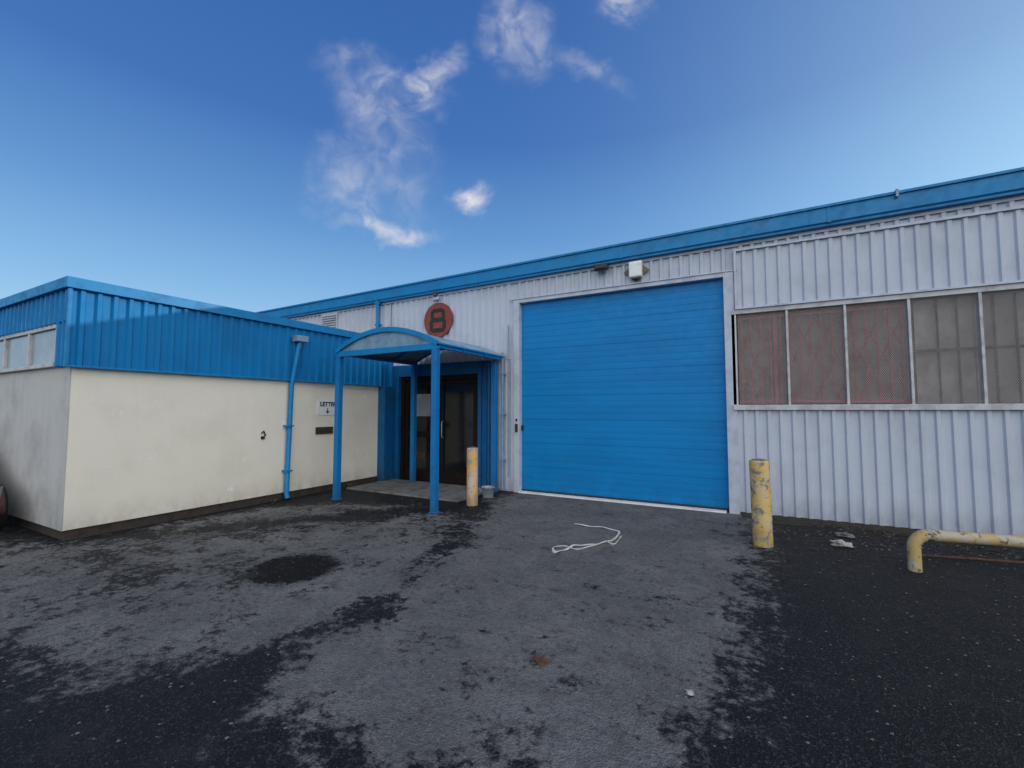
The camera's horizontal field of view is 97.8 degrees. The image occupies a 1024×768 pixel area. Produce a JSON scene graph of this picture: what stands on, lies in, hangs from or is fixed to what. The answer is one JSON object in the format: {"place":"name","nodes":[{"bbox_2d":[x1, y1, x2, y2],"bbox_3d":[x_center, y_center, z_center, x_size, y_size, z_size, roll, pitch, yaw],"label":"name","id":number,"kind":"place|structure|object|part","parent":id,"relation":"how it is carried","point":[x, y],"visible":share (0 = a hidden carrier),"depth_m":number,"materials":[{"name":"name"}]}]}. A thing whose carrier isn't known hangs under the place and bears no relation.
{"place":"outdoors","nodes":[
{"label":"outdoors","id":0,"kind":"place"},
{"bbox_2d":[0,484,7,529],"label":"parked car","id":1,"kind":"object","parent":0,"point":[3,504],"visible":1,"depth_m":5.84,"materials":[{"name":"red paint"}]},
{"bbox_2d":[0,480,1023,767],"bbox_3d":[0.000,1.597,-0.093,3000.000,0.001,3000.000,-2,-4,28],"label":"ground","id":2,"kind":"structure","parent":0,"point":[640,656],"depth_m":3.07,"materials":[{"name":"grey asphalt"}]},
{"bbox_2d":[0,276,393,540],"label":"flat roofed annexe","id":3,"kind":"structure","parent":2,"relation":"on","point":[122,408],"depth_m":6.47,"materials":[{"name":"paint"}]},
{"bbox_2d":[0,324,56,373],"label":"window","id":4,"kind":"structure","parent":3,"relation":"in","point":[34,349],"depth_m":6.17,"materials":[{"name":"grey glass"}]},
{"bbox_2d":[315,427,332,433],"bbox_3d":[-3.679,0.911,8.772,0.025,0.140,0.400,-2,-4,28],"label":"letter plate","id":5,"kind":"object","parent":3,"relation":"attached to","point":[323,430],"visible":1,"depth_m":8.75,"materials":[{"name":"metal"}]},
{"bbox_2d":[317,400,334,414],"bbox_3d":[-3.638,0.472,8.884,0.015,0.290,0.530,-2,-4,28],"label":"wall sign","id":6,"kind":"object","parent":3,"relation":"attached to","point":[325,407],"visible":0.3,"depth_m":8.81,"materials":[{"name":"white plastic"}]},
{"bbox_2d":[346,479,481,501],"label":"entrance slab","id":7,"kind":"structure","parent":2,"relation":"on","point":[447,492],"depth_m":8.81,"materials":[{"name":"concrete"}]},
{"bbox_2d":[331,327,504,513],"bbox_3d":[-1.684,0.590,8.461,2.330,3.005,2.200,-2,-4,28],"label":"porch canopy","id":8,"kind":"object","parent":2,"relation":"on","point":[400,345],"visible":0.87,"depth_m":7.96,"materials":[{"name":"blue metal"}]},
{"bbox_2d":[466,447,477,505],"bbox_3d":[-0.672,1.554,7.573,0.191,0.977,0.191,-2,-4,28],"label":"bollard","id":9,"kind":"object","parent":2,"relation":"on","point":[472,476],"visible":1,"depth_m":7.50,"materials":[{"name":"yellow metal"}]},
{"bbox_2d":[479,485,494,497],"bbox_3d":[-0.442,1.987,8.241,0.264,0.190,0.264,-2,-4,28],"label":"plastic tub","id":10,"kind":"object","parent":2,"relation":"on","point":[487,491],"visible":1,"depth_m":8.15,"materials":[{"name":"grey plastic"}]},
{"bbox_2d":[0,492,1023,767],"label":"loose grit","id":11,"kind":"object","parent":2,"relation":"on","point":[540,618],"visible":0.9,"depth_m":3.43,"materials":[{"name":"grey gravel"}]},
{"bbox_2d":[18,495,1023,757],"bbox_3d":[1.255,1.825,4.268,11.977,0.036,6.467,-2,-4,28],"label":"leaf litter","id":12,"kind":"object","parent":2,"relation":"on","point":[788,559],"visible":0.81,"depth_m":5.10,"materials":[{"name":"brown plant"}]},
{"bbox_2d":[531,655,547,665],"bbox_3d":[0.171,1.749,2.844,0.115,0.030,0.076,-3,-4,41],"label":"dirt clod","id":13,"kind":"object","parent":2,"relation":"on","point":[540,660],"visible":1,"depth_m":2.83,"materials":[{"name":"brown soil"}]},
{"bbox_2d":[552,523,621,552],"bbox_3d":[0.902,1.909,5.508,0.763,0.041,1.301,-2,-4,28],"label":"strap","id":14,"kind":"object","parent":2,"relation":"on","point":[591,545],"visible":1,"depth_m":5.26,"materials":[{"name":"white plastic"}]},
{"bbox_2d":[256,167,1023,535],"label":"industrial unit","id":15,"kind":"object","parent":2,"relation":"on","point":[856,361],"visible":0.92,"depth_m":6.87,"materials":[{"name":"silver metal"}]},
{"bbox_2d":[433,294,439,300],"bbox_3d":[-1.678,-1.909,9.808,0.140,0.130,0.135,-2,-4,28],"label":"bulkhead lamp","id":16,"kind":"object","parent":15,"relation":"attached to","point":[436,298],"visible":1,"depth_m":9.80,"materials":[{"name":"white plastic"}]},
{"bbox_2d":[424,303,452,336],"bbox_3d":[-1.618,-1.403,9.804,0.770,0.770,0.044,-2,-4,28],"label":"number sign","id":17,"kind":"object","parent":15,"relation":"attached to","point":[438,319],"visible":0.94,"depth_m":9.78,"materials":[{"name":"red metal"}]},
{"bbox_3d":[-1.597,0.993,9.831,2.160,2.360,0.151,-2,-4,28],"label":"entrance door","id":18,"kind":"part","parent":15,"relation":"part of","materials":[{"name":"black glass"}]},
{"bbox_2d":[594,263,608,271],"bbox_3d":[1.610,-2.079,8.011,0.240,0.118,0.211,-2,-4,28],"label":"flood light","id":19,"kind":"object","parent":15,"relation":"attached to","point":[601,267],"visible":1,"depth_m":7.93,"materials":[{"name":"black plastic"}]},
{"bbox_3d":[1.807,0.194,8.001,3.670,3.718,0.070,-2,-4,28],"label":"roller door","id":20,"kind":"part","parent":15,"relation":"part of","materials":[{"name":"blue paint"}]},
{"bbox_2d":[624,260,648,280],"bbox_3d":[2.147,-1.973,7.757,0.440,0.360,0.105,-2,-4,28],"label":"alarm box","id":21,"kind":"object","parent":15,"relation":"attached to","point":[636,270],"visible":1,"depth_m":7.72,"materials":[{"name":"plastic"}]},
{"bbox_2d":[731,283,1023,409],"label":"window","id":22,"kind":"structure","parent":15,"relation":"in","point":[826,355],"depth_m":6.20,"materials":[{"name":"brown glass"}]},
{"bbox_2d":[685,689,694,695],"bbox_3d":[1.006,1.738,2.522,0.056,0.016,0.042,-1,-3,18],"label":"pebble","id":23,"kind":"object","parent":2,"relation":"on","point":[690,692],"visible":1,"depth_m":2.51,"materials":[{"name":"stone"}]},
{"bbox_2d":[749,459,773,547],"bbox_3d":[2.972,1.404,5.335,0.217,1.017,0.217,-3,-4,28],"label":"bollard","id":24,"kind":"object","parent":2,"relation":"on","point":[761,506],"visible":1,"depth_m":5.25,"materials":[{"name":"yellow metal"}]},
{"bbox_2d":[829,539,852,547],"bbox_3d":[3.879,1.869,5.277,0.228,0.074,0.165,-2,-4,28],"label":"crumpled paper","id":25,"kind":"object","parent":2,"relation":"on","point":[839,542],"visible":1,"depth_m":5.23,"materials":[{"name":"white paper"}]},
{"bbox_2d":[835,532,854,537],"bbox_3d":[4.201,1.898,5.641,0.204,0.057,0.138,-1,-3,12],"label":"rubble piece","id":26,"kind":"object","parent":2,"relation":"on","point":[843,534],"visible":1,"depth_m":5.62,"materials":[{"name":"stone"}]},
{"bbox_2d":[742,513,1023,548],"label":"soil verge","id":27,"kind":"structure","parent":2,"relation":"on","point":[823,524],"depth_m":6.18,"materials":[{"name":"brown soil"}]},
{"bbox_2d":[906,529,1023,572],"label":"hoop barrier","id":28,"kind":"object","parent":2,"relation":"on","point":[916,540],"visible":1,"depth_m":4.36,"materials":[{"name":"yellow metal"}]},
{"bbox_2d":[922,554,1023,563],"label":"fallen stick","id":29,"kind":"object","parent":2,"relation":"on","point":[990,560],"visible":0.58,"depth_m":4.72,"materials":[{"name":"wood"}]},
{"bbox_2d":[0,0,1023,311],"label":"sky","id":30,"kind":"structure","parent":0,"point":[248,155],"materials":[{"name":"blue"}]}
]}

